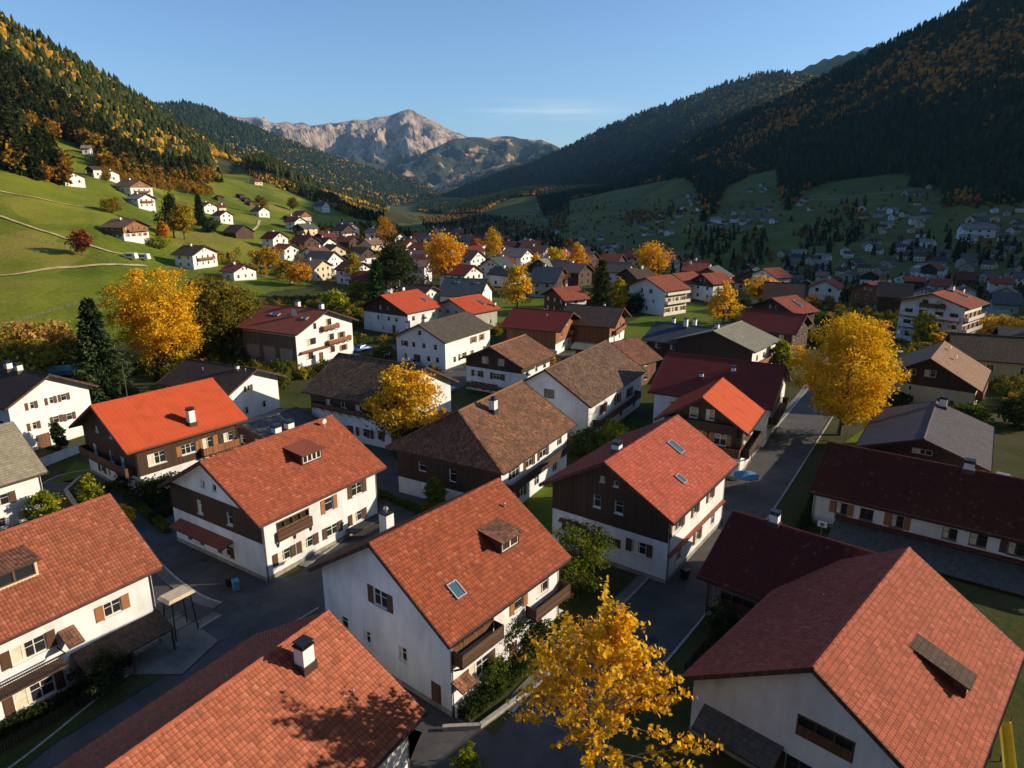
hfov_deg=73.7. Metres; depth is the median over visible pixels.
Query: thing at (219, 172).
conifer tree
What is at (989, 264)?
valley house
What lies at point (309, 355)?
window
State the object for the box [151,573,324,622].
courtyard
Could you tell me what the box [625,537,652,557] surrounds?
window
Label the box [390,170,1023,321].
valley ground
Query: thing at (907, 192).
valley house
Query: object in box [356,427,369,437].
window
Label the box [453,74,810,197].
hill ridge
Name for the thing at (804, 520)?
hedge
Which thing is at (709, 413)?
window
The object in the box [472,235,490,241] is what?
village house
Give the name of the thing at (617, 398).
window
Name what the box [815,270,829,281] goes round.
house
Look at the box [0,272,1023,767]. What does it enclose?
garden ground
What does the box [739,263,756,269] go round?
village house
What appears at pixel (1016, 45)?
mountainside
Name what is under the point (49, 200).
path
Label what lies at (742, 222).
valley house
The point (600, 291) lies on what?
conifer tree
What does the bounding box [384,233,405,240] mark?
house
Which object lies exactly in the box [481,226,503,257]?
broadleaf tree
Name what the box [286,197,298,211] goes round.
broadleaf tree
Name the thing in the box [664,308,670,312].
window
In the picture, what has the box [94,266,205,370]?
broadleaf tree
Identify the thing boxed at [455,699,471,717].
garden wall
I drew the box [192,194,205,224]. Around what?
conifer tree
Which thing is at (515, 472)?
window
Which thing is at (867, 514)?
window
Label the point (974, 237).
valley house
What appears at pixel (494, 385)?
window
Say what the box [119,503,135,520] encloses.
shrub
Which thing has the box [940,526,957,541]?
window
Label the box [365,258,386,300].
conifer tree
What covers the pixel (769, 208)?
valley house
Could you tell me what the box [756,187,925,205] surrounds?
path
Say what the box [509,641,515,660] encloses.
door
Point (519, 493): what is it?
window
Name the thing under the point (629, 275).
chalet
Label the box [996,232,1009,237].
valley house
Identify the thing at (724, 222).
valley house
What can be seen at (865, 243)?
valley house
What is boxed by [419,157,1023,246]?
valley trees
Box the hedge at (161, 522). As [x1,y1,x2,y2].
[85,480,173,532]
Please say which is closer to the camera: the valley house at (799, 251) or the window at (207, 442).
the window at (207, 442)
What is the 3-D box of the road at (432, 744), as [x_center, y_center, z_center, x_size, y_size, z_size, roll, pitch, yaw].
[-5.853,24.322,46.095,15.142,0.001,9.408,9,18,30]
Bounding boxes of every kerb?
[8,615,221,767]
[42,469,173,513]
[76,483,222,602]
[295,607,318,620]
[304,539,343,567]
[511,577,648,712]
[583,378,853,767]
[752,381,812,456]
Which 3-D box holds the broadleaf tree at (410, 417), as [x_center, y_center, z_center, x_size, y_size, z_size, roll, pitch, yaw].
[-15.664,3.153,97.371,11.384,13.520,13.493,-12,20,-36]
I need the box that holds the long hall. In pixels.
[956,224,998,238]
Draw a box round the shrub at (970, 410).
[950,402,994,421]
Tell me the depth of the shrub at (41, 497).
75.21 m
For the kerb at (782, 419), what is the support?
on the garden ground at (1002, 610)
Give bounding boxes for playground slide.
[989,715,1016,767]
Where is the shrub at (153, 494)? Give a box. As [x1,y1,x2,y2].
[121,471,178,508]
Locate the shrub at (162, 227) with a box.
[155,221,169,237]
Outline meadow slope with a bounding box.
[0,138,399,341]
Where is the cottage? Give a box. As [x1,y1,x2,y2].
[611,336,663,385]
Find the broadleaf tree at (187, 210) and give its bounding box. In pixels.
[166,201,196,239]
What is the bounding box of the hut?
[282,214,294,219]
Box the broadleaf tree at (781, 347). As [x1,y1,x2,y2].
[769,340,795,370]
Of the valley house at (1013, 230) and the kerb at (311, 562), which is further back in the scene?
the valley house at (1013, 230)
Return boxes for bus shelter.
[157,585,198,640]
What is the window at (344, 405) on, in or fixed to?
in the weathered house at (339, 386)
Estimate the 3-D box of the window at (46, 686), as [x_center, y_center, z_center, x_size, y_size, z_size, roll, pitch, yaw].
[-34.052,22.087,48.746,0.260,1.490,3.880,10,19,32]
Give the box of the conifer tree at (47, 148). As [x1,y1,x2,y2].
[41,140,74,182]
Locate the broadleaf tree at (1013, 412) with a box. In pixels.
[991,393,1023,429]
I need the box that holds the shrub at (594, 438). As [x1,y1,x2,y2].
[567,426,605,455]
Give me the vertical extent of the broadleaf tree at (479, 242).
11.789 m
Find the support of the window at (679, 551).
in the chalet at (650, 497)
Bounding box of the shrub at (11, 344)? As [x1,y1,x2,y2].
[0,329,43,363]
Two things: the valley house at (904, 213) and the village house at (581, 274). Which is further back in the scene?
the valley house at (904, 213)
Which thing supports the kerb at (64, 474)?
on the road at (184, 563)
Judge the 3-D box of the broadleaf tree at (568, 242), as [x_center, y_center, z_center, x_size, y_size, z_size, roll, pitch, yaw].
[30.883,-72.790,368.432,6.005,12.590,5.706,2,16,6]
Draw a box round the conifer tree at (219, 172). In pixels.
[215,166,223,181]
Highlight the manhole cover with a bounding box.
[649,637,657,641]
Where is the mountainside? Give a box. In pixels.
[621,0,1023,188]
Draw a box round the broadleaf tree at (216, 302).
[179,271,260,356]
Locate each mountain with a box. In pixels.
[171,108,434,205]
[228,109,467,171]
[389,136,560,192]
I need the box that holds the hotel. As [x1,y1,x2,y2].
[894,285,989,342]
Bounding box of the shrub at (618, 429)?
[597,418,634,444]
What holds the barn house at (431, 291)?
on the garden ground at (1002, 610)
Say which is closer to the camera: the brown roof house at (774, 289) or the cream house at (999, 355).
the cream house at (999, 355)
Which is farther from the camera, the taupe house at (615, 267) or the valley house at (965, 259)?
the valley house at (965, 259)
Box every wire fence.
[3,231,132,268]
[4,284,146,324]
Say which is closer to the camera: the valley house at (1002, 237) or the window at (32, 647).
the window at (32, 647)
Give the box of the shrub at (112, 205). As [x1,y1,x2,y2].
[98,197,123,212]
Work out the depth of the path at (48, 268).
234.54 m
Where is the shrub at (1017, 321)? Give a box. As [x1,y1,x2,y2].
[1007,316,1023,326]
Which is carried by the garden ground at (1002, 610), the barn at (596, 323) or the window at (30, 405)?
the barn at (596, 323)
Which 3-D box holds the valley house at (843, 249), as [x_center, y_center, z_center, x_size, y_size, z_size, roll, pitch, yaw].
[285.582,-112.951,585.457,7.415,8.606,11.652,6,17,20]
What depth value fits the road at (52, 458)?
94.70 m
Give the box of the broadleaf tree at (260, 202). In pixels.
[252,195,268,208]
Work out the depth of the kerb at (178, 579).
64.68 m
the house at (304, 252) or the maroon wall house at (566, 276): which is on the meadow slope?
the house at (304, 252)
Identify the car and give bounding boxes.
[43,364,83,376]
[354,344,371,351]
[400,358,420,364]
[996,471,1011,475]
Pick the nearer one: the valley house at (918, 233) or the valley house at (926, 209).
the valley house at (918, 233)
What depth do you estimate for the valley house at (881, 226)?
670.38 m
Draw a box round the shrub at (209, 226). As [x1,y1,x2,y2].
[197,216,221,232]
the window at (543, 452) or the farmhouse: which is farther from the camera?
the farmhouse
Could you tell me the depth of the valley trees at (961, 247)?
569.70 m
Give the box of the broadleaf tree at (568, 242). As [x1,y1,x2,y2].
[564,237,573,248]
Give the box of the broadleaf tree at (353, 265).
[341,252,362,285]
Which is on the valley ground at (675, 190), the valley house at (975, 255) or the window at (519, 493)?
the valley house at (975, 255)
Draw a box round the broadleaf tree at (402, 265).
[362,231,422,292]
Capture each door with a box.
[36,432,50,448]
[247,343,259,359]
[264,346,275,362]
[280,348,293,365]
[319,352,322,361]
[414,354,420,362]
[432,681,441,704]
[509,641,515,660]
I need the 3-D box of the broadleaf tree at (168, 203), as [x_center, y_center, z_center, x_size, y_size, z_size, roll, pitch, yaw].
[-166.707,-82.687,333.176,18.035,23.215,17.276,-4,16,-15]
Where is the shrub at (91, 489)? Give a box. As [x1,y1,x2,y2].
[74,473,106,501]
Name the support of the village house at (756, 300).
on the garden ground at (1002, 610)
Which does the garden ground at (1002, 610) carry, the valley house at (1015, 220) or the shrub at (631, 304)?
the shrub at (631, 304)
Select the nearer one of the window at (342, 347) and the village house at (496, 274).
the window at (342, 347)
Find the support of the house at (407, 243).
on the village ground
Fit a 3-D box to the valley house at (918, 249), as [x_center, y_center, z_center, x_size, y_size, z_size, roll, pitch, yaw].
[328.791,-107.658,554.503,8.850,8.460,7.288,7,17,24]
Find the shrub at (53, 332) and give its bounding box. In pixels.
[13,319,77,345]
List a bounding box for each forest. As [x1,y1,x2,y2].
[0,11,389,210]
[0,43,215,184]
[154,98,441,205]
[417,0,1023,220]
[441,37,895,197]
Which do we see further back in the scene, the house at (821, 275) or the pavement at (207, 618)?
the house at (821, 275)
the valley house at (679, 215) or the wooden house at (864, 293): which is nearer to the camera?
the wooden house at (864, 293)
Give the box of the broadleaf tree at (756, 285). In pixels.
[741,274,778,300]
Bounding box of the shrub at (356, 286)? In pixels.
[346,280,368,298]
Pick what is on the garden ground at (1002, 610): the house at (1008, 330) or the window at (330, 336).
the house at (1008, 330)
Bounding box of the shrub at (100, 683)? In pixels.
[61,643,131,701]
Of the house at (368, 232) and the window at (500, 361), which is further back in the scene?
the house at (368, 232)
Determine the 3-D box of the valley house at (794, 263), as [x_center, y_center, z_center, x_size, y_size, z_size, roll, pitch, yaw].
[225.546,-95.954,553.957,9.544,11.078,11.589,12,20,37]
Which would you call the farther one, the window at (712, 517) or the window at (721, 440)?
the window at (721, 440)
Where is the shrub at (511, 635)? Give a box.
[505,615,534,669]
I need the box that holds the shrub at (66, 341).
[42,331,80,365]
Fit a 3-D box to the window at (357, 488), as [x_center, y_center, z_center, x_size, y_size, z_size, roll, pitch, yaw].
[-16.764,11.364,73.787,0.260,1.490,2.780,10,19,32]
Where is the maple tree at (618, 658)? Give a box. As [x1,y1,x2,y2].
[504,575,723,767]
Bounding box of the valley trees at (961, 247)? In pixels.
[464,226,1021,276]
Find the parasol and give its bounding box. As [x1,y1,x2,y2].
[734,470,758,486]
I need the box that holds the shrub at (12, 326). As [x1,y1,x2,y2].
[0,316,59,352]
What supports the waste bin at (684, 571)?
on the road at (672, 610)
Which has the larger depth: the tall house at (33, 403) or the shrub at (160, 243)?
the shrub at (160, 243)
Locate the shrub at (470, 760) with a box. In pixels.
[448,740,481,767]
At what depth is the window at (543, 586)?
55.51 m
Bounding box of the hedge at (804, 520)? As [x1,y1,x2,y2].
[795,494,813,530]
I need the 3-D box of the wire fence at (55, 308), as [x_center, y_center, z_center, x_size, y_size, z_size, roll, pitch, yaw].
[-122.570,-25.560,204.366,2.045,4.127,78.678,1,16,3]
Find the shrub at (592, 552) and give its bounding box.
[550,518,616,606]
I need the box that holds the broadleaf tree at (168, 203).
[152,190,186,237]
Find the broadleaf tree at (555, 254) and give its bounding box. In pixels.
[541,246,570,260]
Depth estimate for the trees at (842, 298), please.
370.57 m
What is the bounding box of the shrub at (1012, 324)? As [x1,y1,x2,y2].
[987,314,1023,331]
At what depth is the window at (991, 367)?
134.47 m
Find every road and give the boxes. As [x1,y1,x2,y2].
[23,500,423,767]
[40,443,80,465]
[42,474,312,605]
[352,346,466,506]
[404,687,530,767]
[454,352,734,532]
[493,358,859,767]
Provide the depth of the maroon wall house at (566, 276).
247.50 m
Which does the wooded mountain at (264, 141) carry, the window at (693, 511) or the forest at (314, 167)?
the forest at (314, 167)
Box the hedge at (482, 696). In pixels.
[457,609,574,722]
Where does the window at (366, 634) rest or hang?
in the white house at (428, 605)
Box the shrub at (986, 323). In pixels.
[978,313,1011,333]
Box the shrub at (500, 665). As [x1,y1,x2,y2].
[473,649,511,691]
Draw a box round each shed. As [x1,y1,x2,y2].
[236,407,318,445]
[431,410,452,422]
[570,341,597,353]
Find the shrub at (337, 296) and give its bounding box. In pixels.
[313,288,349,310]
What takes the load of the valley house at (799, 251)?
on the valley ground at (675, 190)
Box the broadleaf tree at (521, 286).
[497,262,534,306]
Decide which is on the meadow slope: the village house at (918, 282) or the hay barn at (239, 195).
the hay barn at (239, 195)
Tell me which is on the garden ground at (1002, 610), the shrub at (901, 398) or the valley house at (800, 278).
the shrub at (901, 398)
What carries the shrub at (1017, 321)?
on the garden ground at (1002, 610)
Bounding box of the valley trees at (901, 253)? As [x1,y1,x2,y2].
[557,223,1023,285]
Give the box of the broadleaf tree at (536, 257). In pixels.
[531,252,539,263]
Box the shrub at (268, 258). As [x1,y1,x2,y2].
[245,246,285,268]
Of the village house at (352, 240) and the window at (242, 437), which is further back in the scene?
the village house at (352, 240)
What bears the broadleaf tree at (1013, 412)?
on the garden ground at (1002, 610)
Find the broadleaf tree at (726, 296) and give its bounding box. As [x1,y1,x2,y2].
[704,280,743,323]
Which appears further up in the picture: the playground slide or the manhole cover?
the manhole cover
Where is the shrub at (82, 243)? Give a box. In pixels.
[64,228,93,254]
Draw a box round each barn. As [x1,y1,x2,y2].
[212,195,224,201]
[221,224,255,238]
[235,193,245,198]
[239,197,251,201]
[245,200,255,206]
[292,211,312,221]
[499,307,580,353]
[563,302,631,345]
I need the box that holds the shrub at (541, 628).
[520,618,553,647]
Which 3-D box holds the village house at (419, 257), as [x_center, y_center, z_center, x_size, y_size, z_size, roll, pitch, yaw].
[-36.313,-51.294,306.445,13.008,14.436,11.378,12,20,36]
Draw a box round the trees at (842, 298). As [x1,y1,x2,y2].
[217,219,1023,303]
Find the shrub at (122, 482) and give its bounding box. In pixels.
[113,473,132,491]
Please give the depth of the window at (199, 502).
69.00 m
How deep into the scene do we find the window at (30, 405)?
97.19 m
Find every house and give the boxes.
[0,360,98,450]
[0,421,48,530]
[0,493,175,724]
[53,610,427,767]
[80,145,93,155]
[84,166,103,179]
[98,217,150,244]
[102,169,119,182]
[111,178,154,195]
[124,192,157,211]
[155,358,286,418]
[157,414,386,581]
[170,243,220,269]
[202,200,218,213]
[210,211,233,223]
[215,202,226,210]
[218,261,259,280]
[235,300,358,368]
[250,205,269,217]
[259,229,289,247]
[283,215,306,229]
[288,233,321,247]
[291,222,318,235]
[294,257,333,280]
[299,245,329,258]
[301,352,458,449]
[303,250,346,274]
[308,478,572,716]
[313,200,330,212]
[314,231,337,239]
[316,236,337,245]
[324,244,347,255]
[331,223,355,235]
[333,261,370,284]
[335,234,361,248]
[339,220,354,223]
[342,253,365,261]
[344,222,360,233]
[347,246,376,263]
[349,270,399,293]
[357,237,384,251]
[363,227,380,237]
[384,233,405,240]
[385,380,577,502]
[392,311,492,369]
[394,240,412,249]
[396,283,441,302]
[400,236,419,241]
[403,248,431,254]
[404,251,423,258]
[406,259,432,283]
[407,241,435,249]
[412,232,427,237]
[416,255,439,275]
[417,232,442,243]
[427,228,443,233]
[436,263,485,285]
[436,277,495,301]
[440,230,457,240]
[451,227,468,237]
[451,249,487,265]
[456,233,475,244]
[465,245,484,252]
[467,239,487,254]
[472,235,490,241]
[476,232,487,236]
[478,256,512,278]
[480,254,516,263]
[484,245,507,257]
[486,264,529,286]
[492,231,508,240]
[499,248,533,265]
[502,239,520,247]
[518,237,535,243]
[519,238,544,247]
[523,243,549,258]
[523,340,646,444]
[527,255,552,275]
[529,263,570,296]
[540,286,590,310]
[549,259,570,265]
[553,260,594,286]
[560,249,570,258]
[563,270,570,286]
[566,244,593,252]
[568,250,599,267]
[578,236,585,240]
[598,253,627,264]
[599,243,608,248]
[604,246,613,250]
[606,261,635,282]
[610,243,618,247]
[624,248,639,265]
[641,317,714,364]
[648,231,655,235]
[648,352,791,446]
[658,251,681,272]
[664,229,675,235]
[671,320,781,362]
[672,271,698,298]
[676,213,683,218]
[681,260,711,272]
[681,546,1023,767]
[686,193,693,197]
[686,257,713,265]
[689,201,695,205]
[691,272,734,301]
[696,508,876,621]
[697,263,734,289]
[705,222,714,225]
[710,217,721,222]
[721,220,727,224]
[730,217,739,222]
[732,267,759,289]
[737,308,813,355]
[739,220,746,224]
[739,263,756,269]
[745,216,754,221]
[747,188,754,192]
[748,267,794,283]
[751,276,779,303]
[754,208,762,212]
[755,223,763,227]
[760,215,770,221]
[762,282,805,300]
[765,206,772,211]
[769,218,778,223]
[777,249,790,256]
[782,258,797,268]
[785,267,796,272]
[790,274,803,282]
[791,249,807,253]
[791,253,806,260]
[799,197,808,202]
[800,279,812,285]
[805,255,821,264]
[806,276,844,302]
[807,441,1023,596]
[810,263,828,271]
[813,259,830,264]
[814,253,832,260]
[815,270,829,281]
[835,267,851,276]
[840,247,849,254]
[841,262,855,268]
[841,271,857,282]
[843,250,854,257]
[846,258,863,266]
[847,280,887,308]
[855,395,994,471]
[857,264,870,271]
[859,214,867,219]
[859,233,870,238]
[859,269,881,283]
[861,240,870,248]
[864,242,880,250]
[869,238,882,244]
[871,247,884,254]
[872,265,890,275]
[873,210,886,217]
[875,279,914,312]
[877,224,887,230]
[878,205,887,209]
[878,340,991,406]
[879,221,893,227]
[879,228,887,233]
[879,258,893,264]
[882,260,897,268]
[886,207,899,213]
[888,214,897,219]
[893,271,912,282]
[895,243,906,251]
[897,252,911,260]
[898,239,914,247]
[899,211,910,216]
[901,190,910,195]
[902,274,926,289]
[907,227,915,232]
[908,216,925,224]
[909,267,920,275]
[911,246,923,251]
[913,191,923,195]
[913,201,921,205]
[913,251,929,261]
[913,262,931,267]
[913,285,934,295]
[914,220,925,227]
[916,231,926,237]
[918,238,936,247]
[919,249,935,254]
[920,206,931,212]
[920,212,933,217]
[920,262,946,276]
[924,275,944,286]
[927,276,952,290]
[930,256,948,264]
[936,249,953,258]
[943,332,1023,381]
[954,271,976,287]
[955,256,978,267]
[955,284,977,295]
[958,234,980,243]
[959,261,975,271]
[961,253,977,258]
[965,215,977,222]
[976,218,989,223]
[977,211,986,216]
[977,271,999,282]
[980,260,998,268]
[981,306,1011,318]
[986,223,1000,231]
[986,275,1015,292]
[989,291,1021,314]
[990,207,998,212]
[990,215,1000,221]
[990,249,1007,258]
[991,326,1023,336]
[993,285,1017,292]
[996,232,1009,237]
[997,235,1009,241]
[1001,241,1019,250]
[1002,210,1011,215]
[1004,268,1015,276]
[1006,226,1022,234]
[1009,219,1023,223]
[1009,270,1023,287]
[1010,257,1021,265]
[1011,222,1023,227]
[1013,265,1023,271]
[1015,205,1023,212]
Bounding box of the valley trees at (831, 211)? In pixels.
[514,185,1014,250]
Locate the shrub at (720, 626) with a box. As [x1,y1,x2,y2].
[704,595,744,641]
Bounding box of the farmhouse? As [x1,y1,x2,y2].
[60,172,86,187]
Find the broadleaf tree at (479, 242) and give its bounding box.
[473,238,483,247]
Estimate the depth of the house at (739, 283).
259.77 m
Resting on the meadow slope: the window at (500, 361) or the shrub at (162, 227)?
the shrub at (162, 227)
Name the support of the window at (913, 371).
in the gabled house at (952, 372)
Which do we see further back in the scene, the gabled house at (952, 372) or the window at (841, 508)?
the gabled house at (952, 372)
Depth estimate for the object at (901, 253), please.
561.36 m
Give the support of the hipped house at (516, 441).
on the garden ground at (1002, 610)
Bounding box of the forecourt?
[118,612,217,673]
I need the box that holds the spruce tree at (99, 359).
[66,297,144,404]
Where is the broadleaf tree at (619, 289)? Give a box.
[607,277,628,307]
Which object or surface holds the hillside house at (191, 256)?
on the meadow slope
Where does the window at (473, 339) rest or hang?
in the plain house at (446, 342)
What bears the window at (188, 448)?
in the wooden chalet at (158, 432)
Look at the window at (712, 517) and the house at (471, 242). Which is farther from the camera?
the house at (471, 242)
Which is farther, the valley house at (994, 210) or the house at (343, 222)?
the valley house at (994, 210)
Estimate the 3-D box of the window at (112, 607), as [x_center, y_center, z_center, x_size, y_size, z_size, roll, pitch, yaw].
[-30.784,17.253,52.608,0.260,1.290,2.580,10,19,32]
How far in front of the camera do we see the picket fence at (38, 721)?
47.44 m
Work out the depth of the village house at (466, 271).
261.58 m
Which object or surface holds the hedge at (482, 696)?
on the garden ground at (1002, 610)
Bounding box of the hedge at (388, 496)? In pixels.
[377,488,424,513]
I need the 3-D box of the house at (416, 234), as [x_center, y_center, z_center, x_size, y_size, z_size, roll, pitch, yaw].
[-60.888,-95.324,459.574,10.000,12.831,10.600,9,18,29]
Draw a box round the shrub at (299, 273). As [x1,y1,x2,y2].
[282,261,311,285]
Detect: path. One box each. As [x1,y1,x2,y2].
[0,190,97,207]
[0,215,123,253]
[0,263,145,275]
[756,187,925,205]
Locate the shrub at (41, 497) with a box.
[22,489,65,522]
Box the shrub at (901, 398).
[881,390,910,406]
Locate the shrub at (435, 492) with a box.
[419,476,448,511]
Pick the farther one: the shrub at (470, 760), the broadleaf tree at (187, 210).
the broadleaf tree at (187, 210)
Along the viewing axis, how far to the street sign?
71.67 m
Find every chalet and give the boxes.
[68,378,248,497]
[250,178,263,185]
[271,241,300,260]
[357,287,443,333]
[438,294,501,325]
[458,334,556,392]
[538,414,738,583]
[615,264,655,289]
[625,274,691,315]
[654,377,764,480]
[747,295,820,330]
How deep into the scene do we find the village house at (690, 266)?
278.87 m
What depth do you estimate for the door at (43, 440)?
99.26 m
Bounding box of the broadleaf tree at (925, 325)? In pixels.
[907,311,938,345]
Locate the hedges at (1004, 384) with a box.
[128,290,1023,411]
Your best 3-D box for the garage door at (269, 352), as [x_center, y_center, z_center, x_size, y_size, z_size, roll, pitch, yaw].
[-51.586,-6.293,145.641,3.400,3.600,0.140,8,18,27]
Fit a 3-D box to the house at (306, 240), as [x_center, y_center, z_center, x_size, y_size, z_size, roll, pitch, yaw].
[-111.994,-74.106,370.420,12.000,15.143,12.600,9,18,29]
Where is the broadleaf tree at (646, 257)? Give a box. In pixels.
[631,240,674,272]
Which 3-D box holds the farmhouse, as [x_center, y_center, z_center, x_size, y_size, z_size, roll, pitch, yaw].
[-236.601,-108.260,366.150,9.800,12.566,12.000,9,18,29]
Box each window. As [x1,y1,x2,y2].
[0,490,16,506]
[0,517,7,528]
[0,629,57,671]
[2,669,65,718]
[17,509,29,521]
[24,400,38,410]
[26,420,40,431]
[44,396,57,405]
[50,414,63,422]
[57,392,69,401]
[63,411,75,421]
[94,593,130,622]
[97,463,106,473]
[147,450,167,466]
[176,440,200,456]
[188,537,204,545]
[197,435,217,450]
[197,500,203,515]
[218,546,234,559]
[223,431,232,441]
[226,513,232,526]
[240,435,245,443]
[243,407,248,414]
[244,384,252,391]
[260,400,265,408]
[272,544,296,566]
[296,532,318,553]
[306,337,315,345]
[306,352,312,359]
[320,494,337,514]
[322,520,342,539]
[325,318,330,325]
[326,399,331,404]
[327,333,333,340]
[328,346,334,352]
[338,331,344,337]
[340,344,347,350]
[341,402,346,407]
[342,616,348,629]
[343,424,353,434]
[347,479,366,499]
[348,507,366,526]
[356,405,361,410]
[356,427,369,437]
[362,630,370,646]
[367,583,392,613]
[370,430,384,441]
[397,645,407,664]
[401,340,407,346]
[419,461,425,471]
[450,469,455,481]
[458,352,466,360]
[463,648,494,679]
[470,336,476,343]
[471,369,482,377]
[471,380,484,388]
[479,333,484,340]
[482,356,487,363]
[483,382,497,389]
[490,372,504,380]
[498,359,503,365]
[509,466,518,480]
[510,593,527,616]
[516,484,526,498]
[523,455,534,470]
[534,475,538,485]
[537,445,548,461]
[537,578,549,598]
[544,388,553,398]
[553,462,556,471]
[562,524,581,531]
[586,529,620,548]
[592,494,600,508]
[599,401,606,415]
[613,481,618,487]
[614,392,620,404]
[614,501,622,515]
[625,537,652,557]
[626,386,632,398]
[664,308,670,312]
[669,517,684,537]
[676,548,681,563]
[689,407,697,418]
[691,503,699,517]
[692,526,702,545]
[705,409,714,420]
[706,488,714,503]
[708,432,731,446]
[710,514,714,527]
[775,751,811,767]
[829,500,853,516]
[858,508,873,522]
[883,512,910,530]
[896,395,913,402]
[901,330,908,335]
[903,319,910,323]
[905,308,912,311]
[910,368,915,374]
[912,447,932,455]
[924,369,936,377]
[935,311,943,316]
[937,398,953,406]
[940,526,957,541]
[948,325,955,329]
[950,313,958,317]
[967,532,987,549]
[983,364,993,372]
[998,540,1023,558]
[1015,367,1023,374]
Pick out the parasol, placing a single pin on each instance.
(745, 475)
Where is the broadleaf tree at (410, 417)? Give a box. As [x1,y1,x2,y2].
[359,358,448,438]
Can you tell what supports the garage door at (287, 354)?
in the guest house at (298, 333)
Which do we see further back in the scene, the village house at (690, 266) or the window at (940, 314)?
the village house at (690, 266)
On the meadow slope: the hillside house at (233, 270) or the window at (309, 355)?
the hillside house at (233, 270)
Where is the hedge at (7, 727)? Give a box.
[0,655,135,738]
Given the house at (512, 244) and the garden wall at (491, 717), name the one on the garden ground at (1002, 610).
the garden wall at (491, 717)
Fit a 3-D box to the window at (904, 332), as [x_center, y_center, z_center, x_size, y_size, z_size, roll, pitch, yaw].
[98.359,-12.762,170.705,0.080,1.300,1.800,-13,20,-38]
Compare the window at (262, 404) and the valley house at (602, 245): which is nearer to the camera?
the window at (262, 404)
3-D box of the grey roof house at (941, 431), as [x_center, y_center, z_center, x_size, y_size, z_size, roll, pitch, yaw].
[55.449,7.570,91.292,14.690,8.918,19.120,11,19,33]
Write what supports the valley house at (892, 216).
on the valley ground at (675, 190)
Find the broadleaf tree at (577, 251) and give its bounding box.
[567,242,590,263]
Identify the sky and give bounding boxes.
[0,0,967,147]
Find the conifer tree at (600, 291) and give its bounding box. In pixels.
[588,258,612,305]
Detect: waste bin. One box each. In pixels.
[224,573,231,586]
[231,577,239,591]
[680,566,689,579]
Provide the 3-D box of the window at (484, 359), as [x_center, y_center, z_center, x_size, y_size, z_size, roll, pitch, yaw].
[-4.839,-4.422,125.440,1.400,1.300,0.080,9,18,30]
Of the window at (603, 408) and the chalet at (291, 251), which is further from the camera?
the chalet at (291, 251)
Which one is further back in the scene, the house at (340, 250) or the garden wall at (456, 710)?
the house at (340, 250)
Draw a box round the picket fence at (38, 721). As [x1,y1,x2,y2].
[0,670,124,753]
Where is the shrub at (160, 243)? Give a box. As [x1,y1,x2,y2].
[146,235,171,248]
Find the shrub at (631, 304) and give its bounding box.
[623,293,644,312]
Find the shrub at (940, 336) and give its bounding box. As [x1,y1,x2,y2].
[928,332,946,344]
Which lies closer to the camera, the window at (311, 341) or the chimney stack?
the chimney stack
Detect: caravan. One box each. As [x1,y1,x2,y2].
[123,253,139,259]
[138,253,150,259]
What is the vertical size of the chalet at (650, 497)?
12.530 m
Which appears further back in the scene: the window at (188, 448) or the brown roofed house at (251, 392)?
the brown roofed house at (251, 392)
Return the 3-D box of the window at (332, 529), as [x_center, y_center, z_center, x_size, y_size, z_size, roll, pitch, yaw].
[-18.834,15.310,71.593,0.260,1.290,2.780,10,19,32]
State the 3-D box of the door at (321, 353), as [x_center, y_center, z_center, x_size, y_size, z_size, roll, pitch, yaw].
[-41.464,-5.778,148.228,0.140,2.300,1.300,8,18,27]
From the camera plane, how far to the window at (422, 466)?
81.94 m
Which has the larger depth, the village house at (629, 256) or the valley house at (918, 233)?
the valley house at (918, 233)
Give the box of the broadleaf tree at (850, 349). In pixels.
[780,310,911,435]
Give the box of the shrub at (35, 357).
[0,340,74,372]
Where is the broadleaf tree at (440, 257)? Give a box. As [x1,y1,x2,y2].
[421,227,468,280]
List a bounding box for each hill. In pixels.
[214,157,419,225]
[792,39,895,75]
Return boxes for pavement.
[73,483,220,608]
[83,611,219,698]
[298,544,334,566]
[500,574,646,711]
[752,357,827,453]
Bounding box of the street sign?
[817,521,826,535]
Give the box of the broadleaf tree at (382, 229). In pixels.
[372,215,398,245]
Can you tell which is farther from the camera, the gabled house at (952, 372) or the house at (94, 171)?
the house at (94, 171)
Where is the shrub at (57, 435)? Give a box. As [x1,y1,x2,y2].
[45,421,69,451]
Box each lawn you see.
[0,674,164,767]
[54,462,93,483]
[492,293,528,327]
[525,299,543,308]
[526,483,552,534]
[624,303,723,342]
[843,428,864,447]
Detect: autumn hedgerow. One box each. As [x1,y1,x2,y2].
[97,162,384,222]
[238,163,381,212]
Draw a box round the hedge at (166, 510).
[147,504,173,523]
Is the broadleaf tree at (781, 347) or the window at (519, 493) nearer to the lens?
the window at (519, 493)
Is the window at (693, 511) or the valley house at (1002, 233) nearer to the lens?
the window at (693, 511)
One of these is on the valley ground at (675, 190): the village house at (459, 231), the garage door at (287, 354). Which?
the village house at (459, 231)
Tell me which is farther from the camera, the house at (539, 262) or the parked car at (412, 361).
the house at (539, 262)
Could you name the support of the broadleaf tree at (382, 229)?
on the meadow slope
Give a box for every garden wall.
[64,475,82,505]
[442,686,534,730]
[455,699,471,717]
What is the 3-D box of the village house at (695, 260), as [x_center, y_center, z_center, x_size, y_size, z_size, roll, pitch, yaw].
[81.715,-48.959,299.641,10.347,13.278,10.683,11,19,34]

